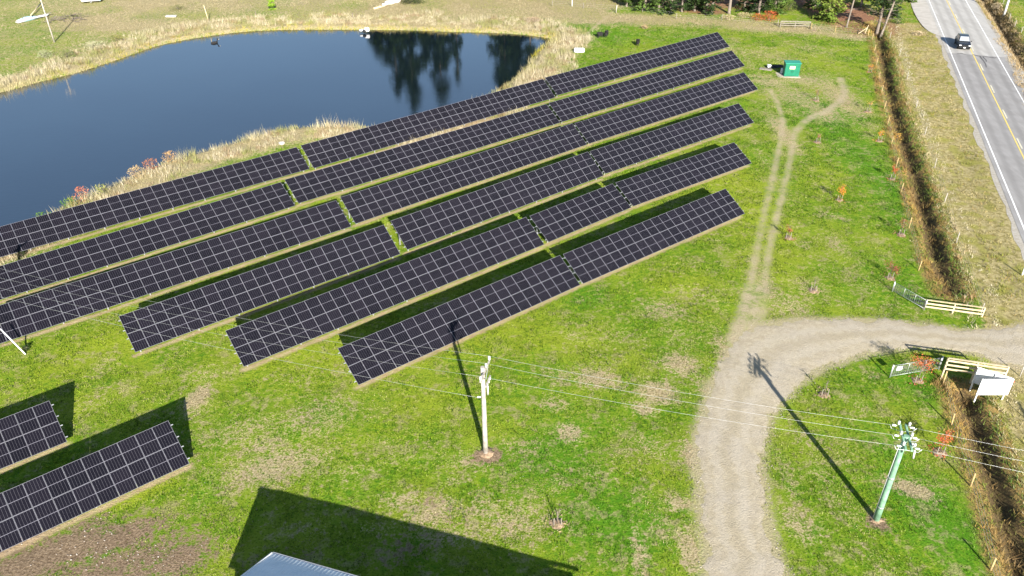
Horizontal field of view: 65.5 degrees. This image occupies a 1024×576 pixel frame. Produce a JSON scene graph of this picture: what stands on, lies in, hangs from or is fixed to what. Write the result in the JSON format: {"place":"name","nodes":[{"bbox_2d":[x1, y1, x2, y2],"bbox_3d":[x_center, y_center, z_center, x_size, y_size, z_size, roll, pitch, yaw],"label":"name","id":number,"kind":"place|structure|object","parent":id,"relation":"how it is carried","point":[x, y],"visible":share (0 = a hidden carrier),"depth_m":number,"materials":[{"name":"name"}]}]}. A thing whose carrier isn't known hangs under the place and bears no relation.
{"place":"outdoors","nodes":[
{"label":"outdoors","id":0,"kind":"place"},
{"bbox_2d":[0,30,550,228],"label":"pond water","id":1,"kind":"structure","parent":0,"point":[63,137],"depth_m":119.29,"materials":[{"name":"liquid"}]},
{"bbox_2d":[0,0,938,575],"bbox_3d":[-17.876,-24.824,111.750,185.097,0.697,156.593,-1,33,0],"label":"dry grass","id":2,"kind":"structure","parent":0,"point":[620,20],"depth_m":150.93,"materials":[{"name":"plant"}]},
{"bbox_2d":[0,0,1023,575],"bbox_3d":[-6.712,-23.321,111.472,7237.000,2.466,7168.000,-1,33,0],"label":"ground","id":3,"kind":"structure","parent":0,"point":[942,544],"depth_m":62.79,"materials":[{"name":"plant"}]},
{"bbox_2d":[18,15,39,22],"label":"rolled tarp","id":4,"kind":"object","parent":3,"relation":"on","point":[25,18],"visible":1,"depth_m":153.13,"materials":[{"name":"white plastic"}]},
{"bbox_2d":[16,13,49,22],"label":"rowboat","id":5,"kind":"object","parent":3,"relation":"on","point":[37,16],"visible":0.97,"depth_m":154.38,"materials":[{"name":"white wood"}]},
{"bbox_2d":[0,401,67,468],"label":"solar array","id":6,"kind":"object","parent":3,"relation":"on","point":[35,440],"visible":1,"depth_m":56.14,"materials":[{"name":"glass"}]},
{"bbox_2d":[36,50,53,58],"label":"shrub","id":7,"kind":"object","parent":3,"relation":"on","point":[43,53],"visible":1,"depth_m":133.67,"materials":[{"name":"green plant"}]},
{"bbox_2d":[40,0,54,41],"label":"utility pole","id":8,"kind":"object","parent":3,"relation":"on","point":[47,21],"visible":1,"depth_m":139.43,"materials":[{"name":"white"}]},
{"bbox_2d":[56,49,76,57],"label":"shrub","id":9,"kind":"object","parent":3,"relation":"on","point":[63,51],"visible":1,"depth_m":133.52,"materials":[{"name":"brown plant"}]},
{"bbox_2d":[45,13,88,22],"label":"brush pile","id":10,"kind":"object","parent":3,"relation":"on","point":[54,17],"visible":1,"depth_m":154.05,"materials":[{"name":"brown plant"}]},
{"bbox_2d":[59,197,82,208],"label":"shrub","id":11,"kind":"object","parent":3,"relation":"on","point":[69,201],"visible":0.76,"depth_m":88.34,"materials":[{"name":"green plant"}]},
{"bbox_2d":[71,186,87,201],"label":"shrub","id":12,"kind":"object","parent":3,"relation":"on","point":[80,190],"visible":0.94,"depth_m":88.98,"materials":[{"name":"red plant"}]},
{"bbox_2d":[79,40,103,50],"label":"shrub","id":13,"kind":"object","parent":3,"relation":"on","point":[92,44],"visible":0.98,"depth_m":137.74,"materials":[{"name":"beige plant"}]},
{"bbox_2d":[0,421,189,551],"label":"solar array","id":14,"kind":"object","parent":3,"relation":"on","point":[150,442],"visible":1,"depth_m":51.95,"materials":[{"name":"glass"}]},
{"bbox_2d":[94,184,108,196],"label":"shrub","id":15,"kind":"object","parent":3,"relation":"on","point":[102,191],"visible":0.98,"depth_m":90.38,"materials":[{"name":"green plant"}]},
{"bbox_2d":[110,35,125,42],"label":"shrub","id":16,"kind":"object","parent":3,"relation":"on","point":[116,38],"visible":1,"depth_m":140.95,"materials":[{"name":"brown plant"}]},
{"bbox_2d":[127,165,145,177],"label":"shrub","id":17,"kind":"object","parent":3,"relation":"on","point":[134,172],"visible":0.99,"depth_m":94.22,"materials":[{"name":"plant"}]},
{"bbox_2d":[0,182,294,299],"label":"solar array","id":18,"kind":"object","parent":3,"relation":"on","point":[88,255],"visible":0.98,"depth_m":79.05,"materials":[{"name":"glass"}]},
{"bbox_2d":[142,158,158,171],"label":"shrub","id":19,"kind":"object","parent":3,"relation":"on","point":[152,164],"visible":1,"depth_m":95.61,"materials":[{"name":"red plant"}]},
{"bbox_2d":[0,147,308,256],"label":"solar array","id":20,"kind":"object","parent":3,"relation":"on","point":[112,210],"visible":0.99,"depth_m":85.97,"materials":[{"name":"glass"}]},
{"bbox_2d":[162,151,176,161],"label":"shrub","id":21,"kind":"object","parent":3,"relation":"on","point":[166,155],"visible":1,"depth_m":97.39,"materials":[{"name":"beige plant"}]},
{"bbox_2d":[0,200,350,343],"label":"solar array","id":22,"kind":"object","parent":3,"relation":"on","point":[248,244],"visible":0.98,"depth_m":73.93,"materials":[{"name":"glass"}]},
{"bbox_2d":[168,5,186,10],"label":"shrub","id":23,"kind":"object","parent":3,"relation":"on","point":[176,8],"visible":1,"depth_m":159.97,"materials":[{"name":"beige plant"}]},
{"bbox_2d":[118,225,399,351],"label":"solar array","id":24,"kind":"object","parent":3,"relation":"on","point":[236,298],"visible":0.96,"depth_m":71.06,"materials":[{"name":"glass"}]},
{"bbox_2d":[267,0,276,9],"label":"young tree","id":25,"kind":"object","parent":3,"relation":"on","point":[270,4],"visible":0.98,"depth_m":158.59,"materials":[{"name":"green plant"}]},
{"bbox_2d":[0,7,592,263],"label":"tall bank grass","id":26,"kind":"structure","parent":3,"relation":"on","point":[258,21],"depth_m":133.38,"materials":[{"name":"plant"}]},
{"bbox_2d":[241,552,356,575],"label":"metal shed","id":27,"kind":"structure","parent":3,"relation":"on","point":[274,564],"depth_m":43.47,"materials":[{"name":"white paint"}]},
{"bbox_2d":[226,217,543,366],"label":"solar array","id":28,"kind":"object","parent":3,"relation":"on","point":[447,265],"visible":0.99,"depth_m":70.53,"materials":[{"name":"glass"}]},
{"bbox_2d":[285,104,559,203],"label":"solar array","id":29,"kind":"object","parent":3,"relation":"on","point":[317,183],"visible":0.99,"depth_m":96.10,"materials":[{"name":"glass"}]},
{"bbox_2d":[301,79,554,169],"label":"solar array","id":30,"kind":"object","parent":3,"relation":"on","point":[333,149],"visible":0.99,"depth_m":103.62,"materials":[{"name":"glass"}]},
{"bbox_2d":[338,255,579,384],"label":"solar array","id":31,"kind":"object","parent":3,"relation":"on","point":[528,292],"visible":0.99,"depth_m":67.17,"materials":[{"name":"glass"}]},
{"bbox_2d":[340,123,586,223],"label":"solar array","id":32,"kind":"object","parent":3,"relation":"on","point":[367,204],"visible":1,"depth_m":91.18,"materials":[{"name":"glass"}]},
{"bbox_2d":[477,356,494,458],"bbox_3d":[-1.790,8.483,54.085,1.231,8.162,2.228,-7,34,-10],"label":"utility pole","id":33,"kind":"object","parent":3,"relation":"on","point":[486,452],"visible":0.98,"depth_m":53.88,"materials":[{"name":"wood"}]},
{"bbox_2d":[2,297,471,396],"bbox_3d":[-24.093,3.647,59.166,45.616,0.810,0.012,10,35,15],"label":"overhead wire","id":34,"kind":"object","parent":33,"relation":"attached to","point":[247,353],"visible":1,"depth_m":57.99,"materials":[{"name":"metal"}]},
{"bbox_2d":[6,289,473,375],"bbox_3d":[-23.988,2.402,57.073,46.061,0.948,0.008,9,35,15],"label":"overhead wire","id":35,"kind":"object","parent":33,"relation":"attached to","point":[236,337],"visible":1,"depth_m":55.94,"materials":[{"name":"metal"}]},
{"bbox_2d":[11,280,478,362],"bbox_3d":[-23.699,1.750,58.062,46.043,0.948,0.008,9,35,14],"label":"overhead wire","id":36,"kind":"object","parent":33,"relation":"attached to","point":[252,328],"visible":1,"depth_m":56.86,"materials":[{"name":"metal"}]},
{"bbox_2d":[12,271,484,355],"bbox_3d":[-23.476,1.247,58.824,46.061,0.948,0.008,9,35,15],"label":"overhead wire","id":37,"kind":"object","parent":33,"relation":"attached to","point":[248,319],"visible":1,"depth_m":57.51,"materials":[{"name":"metal"}]},
{"bbox_2d":[480,376,888,444],"bbox_3d":[10.143,7.446,48.700,24.993,0.704,0.012,7,34,11],"label":"overhead wire","id":38,"kind":"object","parent":33,"relation":"attached to","point":[693,415],"visible":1,"depth_m":48.69,"materials":[{"name":"metal"}]},
{"bbox_2d":[486,363,890,434],"bbox_3d":[10.412,6.841,49.617,24.993,0.704,0.012,8,34,12],"label":"overhead wire","id":39,"kind":"object","parent":33,"relation":"attached to","point":[688,402],"visible":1,"depth_m":49.59,"materials":[{"name":"metal"}]},
{"bbox_2d":[491,356,889,424],"bbox_3d":[10.613,6.387,50.306,24.992,0.704,0.012,7,34,12],"label":"overhead wire","id":40,"kind":"object","parent":33,"relation":"attached to","point":[693,394],"visible":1,"depth_m":50.27,"materials":[{"name":"metal"}]},
{"bbox_2d":[391,152,603,250],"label":"solar array","id":41,"kind":"object","parent":3,"relation":"on","point":[526,187],"visible":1,"depth_m":84.97,"materials":[{"name":"glass"}]},
{"bbox_2d":[21,314,1021,575],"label":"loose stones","id":42,"kind":"object","parent":3,"relation":"on","point":[505,472],"visible":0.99,"depth_m":52.60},
{"bbox_2d":[524,16,543,21],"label":"shrub","id":43,"kind":"object","parent":3,"relation":"on","point":[533,19],"visible":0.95,"depth_m":149.60,"materials":[{"name":"beige plant"}]},
{"bbox_2d":[545,511,569,532],"bbox_3d":[2.810,14.506,50.518,1.444,1.420,1.605,28,43,36],"label":"sapling","id":44,"kind":"object","parent":3,"relation":"on","point":[555,524],"visible":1,"depth_m":50.73,"materials":[{"name":"grey plant"}]},
{"bbox_2d":[574,48,584,52],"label":"water tank","id":45,"kind":"object","parent":3,"relation":"on","point":[579,50],"visible":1,"depth_m":133.86,"materials":[{"name":"white plastic"}]},
{"bbox_2d":[530,184,630,242],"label":"solar array","id":46,"kind":"object","parent":3,"relation":"on","point":[595,206],"visible":0.99,"depth_m":83.05,"materials":[{"name":"glass"}]},
{"bbox_2d":[618,0,635,6],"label":"pine tree","id":47,"kind":"object","parent":3,"relation":"on","point":[630,2],"visible":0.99,"depth_m":158.60,"materials":[{"name":"green plant"}]},
{"bbox_2d":[545,32,728,96],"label":"solar array","id":48,"kind":"object","parent":3,"relation":"on","point":[579,78],"visible":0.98,"depth_m":124.13,"materials":[{"name":"glass"}]},
{"bbox_2d":[634,0,658,12],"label":"pine tree","id":49,"kind":"object","parent":3,"relation":"on","point":[644,6],"visible":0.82,"depth_m":155.61,"materials":[{"name":"green plant"}]},
{"bbox_2d":[549,50,744,123],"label":"solar array","id":50,"kind":"object","parent":3,"relation":"on","point":[585,103],"visible":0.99,"depth_m":115.53,"materials":[{"name":"glass"}]},
{"bbox_2d":[563,189,744,283],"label":"solar array","id":51,"kind":"object","parent":3,"relation":"on","point":[723,205],"visible":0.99,"depth_m":78.94,"materials":[{"name":"glass"}]},
{"bbox_2d":[648,0,673,14],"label":"pine tree","id":52,"kind":"object","parent":3,"relation":"on","point":[659,9],"visible":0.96,"depth_m":154.19,"materials":[{"name":"green plant"}]},
{"bbox_2d":[552,0,778,25],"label":"wire fence","id":53,"kind":"object","parent":3,"relation":"on","point":[662,12],"visible":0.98,"depth_m":151.70,"materials":[{"name":"brown metal"}]},
{"bbox_2d":[574,72,757,143],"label":"solar array","id":54,"kind":"object","parent":3,"relation":"on","point":[607,125],"visible":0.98,"depth_m":108.53,"materials":[{"name":"glass"}]},
{"bbox_2d":[650,0,685,14],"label":"pine tree","id":55,"kind":"object","parent":3,"relation":"on","point":[671,3],"visible":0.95,"depth_m":153.75,"materials":[{"name":"green plant"}]},
{"bbox_2d":[590,103,753,174],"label":"solar array","id":56,"kind":"object","parent":3,"relation":"on","point":[660,141],"visible":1,"depth_m":99.36,"materials":[{"name":"glass"}]},
{"bbox_2d":[616,142,750,206],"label":"solar array","id":57,"kind":"object","parent":3,"relation":"on","point":[667,179],"visible":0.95,"depth_m":91.06,"materials":[{"name":"glass"}]},
{"bbox_2d":[680,0,705,11],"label":"pine tree","id":58,"kind":"object","parent":3,"relation":"on","point":[695,6],"visible":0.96,"depth_m":154.68,"materials":[{"name":"green plant"}]},
{"bbox_2d":[696,0,721,14],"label":"pine tree","id":59,"kind":"object","parent":3,"relation":"on","point":[711,7],"visible":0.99,"depth_m":152.28,"materials":[{"name":"green plant"}]},
{"bbox_2d":[721,14,735,19],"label":"shrub","id":60,"kind":"object","parent":3,"relation":"on","point":[728,16],"visible":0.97,"depth_m":150.54,"materials":[{"name":"beige plant"}]},
{"bbox_2d":[727,0,731,13],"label":"pine tree","id":61,"kind":"object","parent":3,"relation":"on","point":[729,7],"visible":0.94,"depth_m":153.46,"materials":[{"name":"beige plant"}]},
{"bbox_2d":[735,0,757,11],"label":"pine tree","id":62,"kind":"object","parent":3,"relation":"on","point":[748,6],"visible":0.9,"depth_m":155.32,"materials":[{"name":"green plant"}]},
{"bbox_2d":[749,0,775,13],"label":"pine tree","id":63,"kind":"object","parent":3,"relation":"on","point":[758,9],"visible":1,"depth_m":152.77,"materials":[{"name":"green plant"}]},
{"bbox_2d":[761,10,778,21],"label":"shrub","id":64,"kind":"object","parent":3,"relation":"on","point":[771,15],"visible":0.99,"depth_m":148.94,"materials":[{"name":"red plant"}]},
{"bbox_2d":[765,64,783,68],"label":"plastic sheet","id":65,"kind":"object","parent":3,"relation":"on","point":[776,66],"visible":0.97,"depth_m":126.48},
{"bbox_2d":[763,0,786,14],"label":"pine tree","id":66,"kind":"object","parent":3,"relation":"on","point":[778,10],"visible":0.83,"depth_m":152.29,"materials":[{"name":"green plant"}]},
{"bbox_2d":[766,0,793,7],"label":"fir tree","id":67,"kind":"object","parent":3,"relation":"on","point":[780,6],"visible":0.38,"depth_m":157.27,"materials":[{"name":"green plant"}]},
{"bbox_2d":[776,60,801,77],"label":"utility cabinet","id":68,"kind":"object","parent":3,"relation":"on","point":[791,68],"visible":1,"depth_m":122.47,"materials":[{"name":"metal"}]},
{"bbox_2d":[782,224,795,240],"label":"sapling","id":69,"kind":"object","parent":3,"relation":"on","point":[790,238],"visible":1,"depth_m":80.97,"materials":[{"name":"orange plant"}]},
{"bbox_2d":[781,0,798,10],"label":"shrub","id":70,"kind":"object","parent":3,"relation":"on","point":[786,5],"visible":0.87,"depth_m":154.62,"materials":[{"name":"green plant"}]},
{"bbox_2d":[780,21,810,28],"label":"rail fence","id":71,"kind":"object","parent":3,"relation":"on","point":[807,22],"visible":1,"depth_m":145.29,"materials":[{"name":"brown wood"}]},
{"bbox_2d":[803,0,822,8],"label":"pine tree","id":72,"kind":"object","parent":3,"relation":"on","point":[815,2],"visible":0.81,"depth_m":156.75,"materials":[{"name":"green plant"}]},
{"bbox_2d":[805,279,821,293],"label":"sapling","id":73,"kind":"object","parent":3,"relation":"on","point":[813,290],"visible":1,"depth_m":72.82,"materials":[{"name":"grey plant"}]},
{"bbox_2d":[815,380,831,398],"bbox_3d":[23.968,7.435,60.697,1.323,1.720,1.484,22,39,30],"label":"sapling","id":74,"kind":"object","parent":3,"relation":"on","point":[822,394],"visible":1,"depth_m":60.83,"materials":[{"name":"brown plant"}]},
{"bbox_2d":[812,0,849,22],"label":"fir tree","id":75,"kind":"object","parent":3,"relation":"on","point":[829,15],"visible":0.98,"depth_m":148.02,"materials":[{"name":"green plant"}]},
{"bbox_2d":[835,183,846,202],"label":"sapling","id":76,"kind":"object","parent":3,"relation":"on","point":[841,199],"visible":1,"depth_m":87.67,"materials":[{"name":"orange plant"}]},
{"bbox_2d":[845,0,860,27],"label":"pine tree","id":77,"kind":"object","parent":3,"relation":"on","point":[852,3],"visible":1,"depth_m":144.36,"materials":[{"name":"brown plant"}]},
{"bbox_2d":[873,128,883,141],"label":"sapling","id":78,"kind":"object","parent":3,"relation":"on","point":[878,139],"visible":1,"depth_m":101.67,"materials":[{"name":"orange plant"}]},
{"bbox_2d":[866,0,900,34],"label":"pine tree","id":79,"kind":"object","parent":3,"relation":"on","point":[883,3],"visible":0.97,"depth_m":142.12,"materials":[{"name":"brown plant"}]},
{"bbox_2d":[876,0,904,18],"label":"pine tree","id":80,"kind":"object","parent":3,"relation":"on","point":[895,13],"visible":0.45,"depth_m":149.27,"materials":[{"name":"green plant"}]},
{"bbox_2d":[878,0,903,37],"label":"pine tree","id":81,"kind":"object","parent":3,"relation":"on","point":[885,24],"visible":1,"depth_m":139.70,"materials":[{"name":"brown plant"}]},
{"bbox_2d":[881,260,900,280],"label":"sapling","id":82,"kind":"object","parent":3,"relation":"on","point":[889,277],"visible":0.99,"depth_m":74.49,"materials":[{"name":"orange plant"}]},
{"bbox_2d":[887,164,897,181],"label":"sapling","id":83,"kind":"object","parent":3,"relation":"on","point":[892,170],"visible":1,"depth_m":92.13,"materials":[{"name":"orange plant"}]},
{"bbox_2d":[869,420,920,524],"bbox_3d":[23.285,11.785,48.940,1.530,7.915,2.250,7,34,12],"label":"utility pole","id":84,"kind":"object","parent":3,"relation":"on","point":[875,518],"visible":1,"depth_m":48.02,"materials":[{"name":"green metal"}]},
{"bbox_2d":[872,33,921,270],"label":"wire fence","id":85,"kind":"object","parent":3,"relation":"on","point":[896,157],"visible":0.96,"depth_m":95.13,"materials":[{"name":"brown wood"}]},
{"bbox_2d":[894,218,910,237],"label":"sapling","id":86,"kind":"object","parent":3,"relation":"on","point":[900,234],"visible":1,"depth_m":81.32,"materials":[{"name":"plant"}]},
{"bbox_2d":[889,356,943,376],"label":"wire gate","id":87,"kind":"structure","parent":3,"relation":"on","point":[899,368],"depth_m":62.62,"materials":[{"name":"metal"}]},
{"bbox_2d":[908,352,935,387],"bbox_3d":[31.827,6.221,61.511,2.094,2.842,2.100,-13,35,-18],"label":"sapling","id":88,"kind":"object","parent":3,"relation":"on","point":[918,380],"visible":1,"depth_m":61.68,"materials":[{"name":"red plant"}]},
{"bbox_2d":[911,0,939,34],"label":"gravel apron","id":89,"kind":"object","parent":3,"relation":"on","point":[922,12],"visible":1,"depth_m":151.53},
{"bbox_2d":[847,0,1023,513],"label":"verge grass","id":90,"kind":"structure","parent":3,"relation":"on","point":[953,138],"depth_m":97.87,"materials":[{"name":"plant"}]},
{"bbox_2d":[890,34,984,312],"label":"wire fence","id":91,"kind":"object","parent":3,"relation":"on","point":[940,183],"visible":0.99,"depth_m":88.69,"materials":[{"name":"metal"}]},
{"bbox_2d":[928,429,954,459],"bbox_3d":[29.875,10.658,55.359,1.448,2.104,1.500,28,43,36],"label":"sapling","id":92,"kind":"object","parent":3,"relation":"on","point":[939,451],"visible":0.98,"depth_m":55.41,"materials":[{"name":"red plant"}]},
{"bbox_2d":[861,0,1023,575],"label":"ditch weeds","id":93,"kind":"object","parent":3,"relation":"on","point":[1005,41],"visible":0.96,"depth_m":84.06,"materials":[{"name":"brown plant"}]},
{"bbox_2d":[922,299,985,316],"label":"rail fence","id":94,"kind":"object","parent":3,"relation":"on","point":[981,314],"visible":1,"depth_m":69.55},
{"bbox_2d":[892,281,927,309],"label":"wire gate","id":95,"kind":"structure","parent":94,"relation":"attached to","point":[909,294],"depth_m":71.34,"materials":[{"name":"metal"}]},
{"bbox_2d":[942,371,999,574],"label":"wire fence","id":96,"kind":"object","parent":3,"relation":"on","point":[995,558],"visible":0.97,"depth_m":52.84,"materials":[{"name":"brown wood"}]},
{"bbox_2d":[940,357,1009,383],"bbox_3d":[35.758,6.625,61.560,4.364,2.290,0.193,8,34,13],"label":"rail fence","id":97,"kind":"object","parent":3,"relation":"on","point":[974,371],"visible":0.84,"depth_m":61.26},
{"bbox_2d":[969,367,1014,401],"bbox_3d":[36.305,7.342,60.475,2.468,2.325,1.478,-1,33,0],"label":"notice sign","id":98,"kind":"object","parent":3,"relation":"on","point":[988,382],"visible":1,"depth_m":59.87,"materials":[{"name":"white paint"}]},
{"bbox_2d":[1002,0,1009,15],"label":"utility pole","id":99,"kind":"object","parent":3,"relation":"on","point":[1006,7],"visible":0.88,"depth_m":153.15,"materials":[{"name":"white paint"}]},
{"bbox_2d":[695,317,1023,575],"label":"gravel driveway","id":100,"kind":"structure","parent":0,"point":[770,367],"depth_m":61.34,"materials":[{"name":"gravel"}]},
{"bbox_2d":[954,33,971,48],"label":"car","id":101,"kind":"object","parent":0,"point":[962,40],"visible":1,"depth_m":133.52,"materials":[{"name":"paint"}]},
{"bbox_2d":[926,0,1008,57],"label":"road","id":102,"kind":"structure","parent":0,"point":[968,23],"depth_m":144.93,"materials":[{"name":"asphalt"}]},
{"bbox_2d":[936,0,1023,259],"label":"shoulder","id":103,"kind":"object","parent":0,"point":[1017,237],"visible":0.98,"depth_m":105.06},
{"bbox_2d":[947,53,1023,241],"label":"road","id":104,"kind":"structure","parent":0,"point":[1006,150],"depth_m":109.16,"materials":[{"name":"asphalt"}]},
{"bbox_2d":[929,1,1023,228],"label":"edge line","id":105,"kind":"object","parent":104,"relation":"on","point":[982,128],"visible":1,"depth_m":103.13,"materials":[{"name":"white paint"}]},
{"bbox_2d":[946,0,1023,158],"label":"line","id":106,"kind":"object","parent":104,"relation":"on","point":[992,93],"visible":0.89,"depth_m":113.78,"materials":[{"name":"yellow paint"}]},
{"bbox_2d":[965,0,1023,101],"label":"edge line","id":107,"kind":"object","parent":104,"relation":"on","point":[996,54],"visible":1,"depth_m":129.91,"materials":[{"name":"white paint"}]},
{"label":"utility pole","id":108,"kind":"object","parent":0,"visible":0},
{"bbox_2d":[0,329,25,354],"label":"guy wire","id":109,"kind":"object","parent":108,"relation":"attached to","point":[13,341],"visible":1,"depth_m":65.60,"materials":[{"name":"metal"}]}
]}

